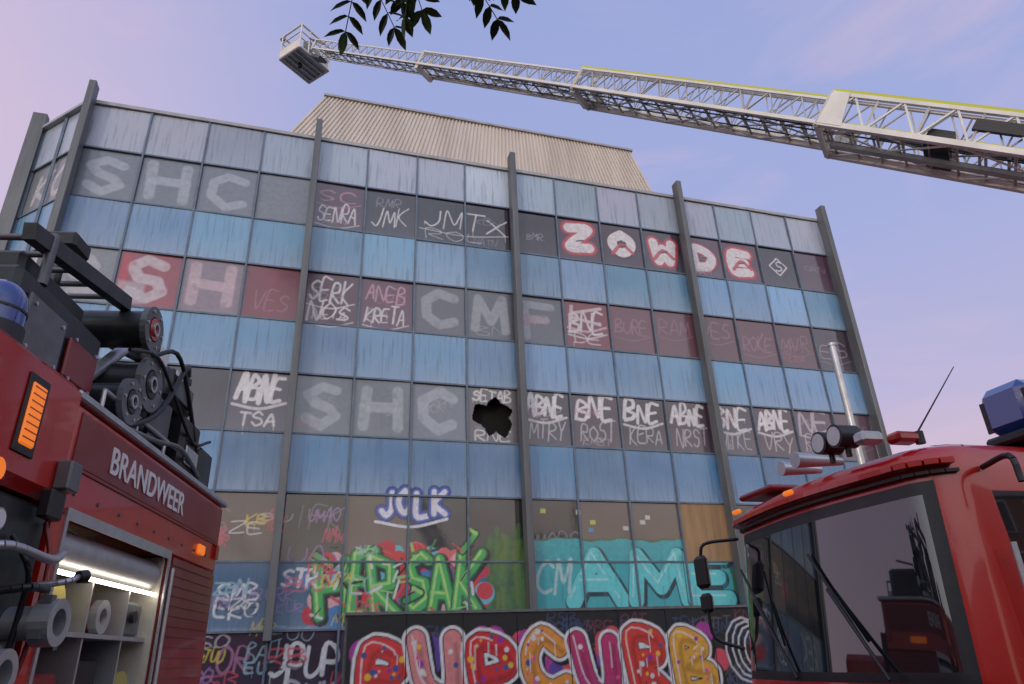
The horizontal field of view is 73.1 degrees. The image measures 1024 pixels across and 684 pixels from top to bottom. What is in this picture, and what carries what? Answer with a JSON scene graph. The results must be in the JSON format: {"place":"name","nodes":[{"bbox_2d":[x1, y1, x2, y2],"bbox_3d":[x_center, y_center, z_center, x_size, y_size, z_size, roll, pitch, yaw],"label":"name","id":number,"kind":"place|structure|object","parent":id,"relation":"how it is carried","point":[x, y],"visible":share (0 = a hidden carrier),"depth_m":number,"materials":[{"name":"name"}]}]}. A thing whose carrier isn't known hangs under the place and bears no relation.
{"place":"outdoors","nodes":[
{"label":"outdoors","id":0,"kind":"place"},
{"bbox_2d":[0,0,1023,454],"label":"sky","id":1,"kind":"structure","parent":0,"point":[933,268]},
{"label":"pavement","id":2,"kind":"structure","parent":0,"visible":0},
{"bbox_2d":[341,604,747,683],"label":"posts and capping","id":3,"kind":"object","parent":2,"relation":"on","point":[516,611],"visible":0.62,"depth_m":16.24,"materials":[{"name":"grey metal"}]},
{"bbox_2d":[344,608,752,683],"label":"painted boards","id":4,"kind":"object","parent":3,"relation":"attached to","point":[377,645],"visible":0.77,"depth_m":16.22,"materials":[{"name":"multicoloured paint"}]},
{"label":"ground","id":5,"kind":"structure","parent":0,"visible":0},
{"bbox_2d":[0,222,227,683],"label":"fire engine","id":6,"kind":"object","parent":5,"relation":"on","point":[112,504],"visible":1,"depth_m":4.22,"materials":[{"name":"red paint"}]},
{"bbox_2d":[324,0,535,54],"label":"ash tree","id":7,"kind":"object","parent":5,"relation":"on","point":[407,8],"visible":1,"depth_m":2.17,"materials":[{"name":"green plant"}]},
{"bbox_2d":[472,397,511,437],"bbox_3d":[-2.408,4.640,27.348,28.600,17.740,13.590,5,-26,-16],"label":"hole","id":8,"kind":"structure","parent":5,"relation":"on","point":[491,417],"depth_m":21.62,"materials":[{"name":"black"}]},
{"bbox_2d":[7,113,879,683],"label":"mullions","id":9,"kind":"object","parent":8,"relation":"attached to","point":[413,331],"visible":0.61,"depth_m":21.57,"materials":[{"name":"metal"}]},
{"bbox_2d":[21,155,66,261],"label":"chamfer windows","id":10,"kind":"structure","parent":9,"relation":"on","point":[35,192],"depth_m":21.20,"materials":[{"name":"grey glass"}]},
{"bbox_2d":[9,112,79,250],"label":"chamfer spandrels","id":11,"kind":"object","parent":9,"relation":"attached to","point":[49,145],"visible":0.34,"depth_m":21.59,"materials":[{"name":"blue glass"}]},
{"bbox_2d":[42,100,817,222],"bbox_3d":[-3.690,-5.919,25.889,32.180,0.120,11.901,-5,-25,6],"label":"roof coping","id":12,"kind":"object","parent":9,"relation":"on","point":[59,119],"visible":0.31,"depth_m":24.10,"materials":[{"name":"metal"}]},
{"bbox_2d":[0,79,891,641],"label":"facade fins","id":13,"kind":"object","parent":9,"relation":"attached to","point":[20,177],"visible":0.75,"depth_m":21.72,"materials":[{"name":"grey metal"}]},
{"bbox_2d":[60,105,867,631],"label":"spandrel panels","id":14,"kind":"object","parent":9,"relation":"attached to","point":[306,595],"visible":0.66,"depth_m":21.43,"materials":[{"name":"metal"}]},
{"bbox_2d":[50,147,878,683],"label":"window panes","id":15,"kind":"object","parent":9,"relation":"attached to","point":[376,529],"visible":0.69,"depth_m":21.18,"materials":[{"name":"grey glass"}]},
{"bbox_2d":[468,387,518,442],"bbox_3d":[-0.564,2.247,21.215,1.656,1.748,0.001,5,-26,-16],"label":"broken pane","id":16,"kind":"object","parent":9,"relation":"attached to","point":[481,396],"visible":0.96,"depth_m":21.27,"materials":[{"name":"grey glass"}]},
{"bbox_2d":[680,504,732,560],"bbox_3d":[6.074,5.963,21.652,1.640,1.732,0.031,5,-26,-16],"label":"plywood board","id":17,"kind":"object","parent":9,"relation":"on","point":[701,523],"visible":1,"depth_m":21.65,"materials":[{"name":"brown wood"}]},
{"bbox_2d":[290,93,652,191],"bbox_3d":[-2.460,-5.594,32.262,18.444,5.030,8.120,5,-26,-16],"label":"roof plant room","id":18,"kind":"object","parent":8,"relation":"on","point":[350,119],"visible":0.34,"depth_m":29.29,"materials":[{"name":"beige metal"}]},
{"bbox_2d":[279,23,1023,193],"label":"turntable ladder","id":19,"kind":"object","parent":5,"relation":"on","point":[942,150],"visible":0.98,"depth_m":9.51,"materials":[{"name":"metal"}]},
{"bbox_2d":[827,342,864,464],"bbox_3d":[7.199,3.517,13.656,0.240,7.660,0.240,-2,-25,0],"label":"steel pole","id":20,"kind":"object","parent":5,"relation":"on","point":[858,451],"visible":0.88,"depth_m":14.71,"materials":[{"name":"silver metal"}]},
{"bbox_2d":[693,366,1023,683],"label":"fire engine","id":21,"kind":"object","parent":5,"relation":"on","point":[905,567],"visible":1,"depth_m":4.37,"materials":[{"name":"red paint"}]},
{"bbox_2d":[1009,542,1023,589],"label":"door and grille details","id":22,"kind":"structure","parent":21,"relation":"in","point":[1014,546],"depth_m":3.90,"materials":[{"name":"grey plastic"}]}
]}

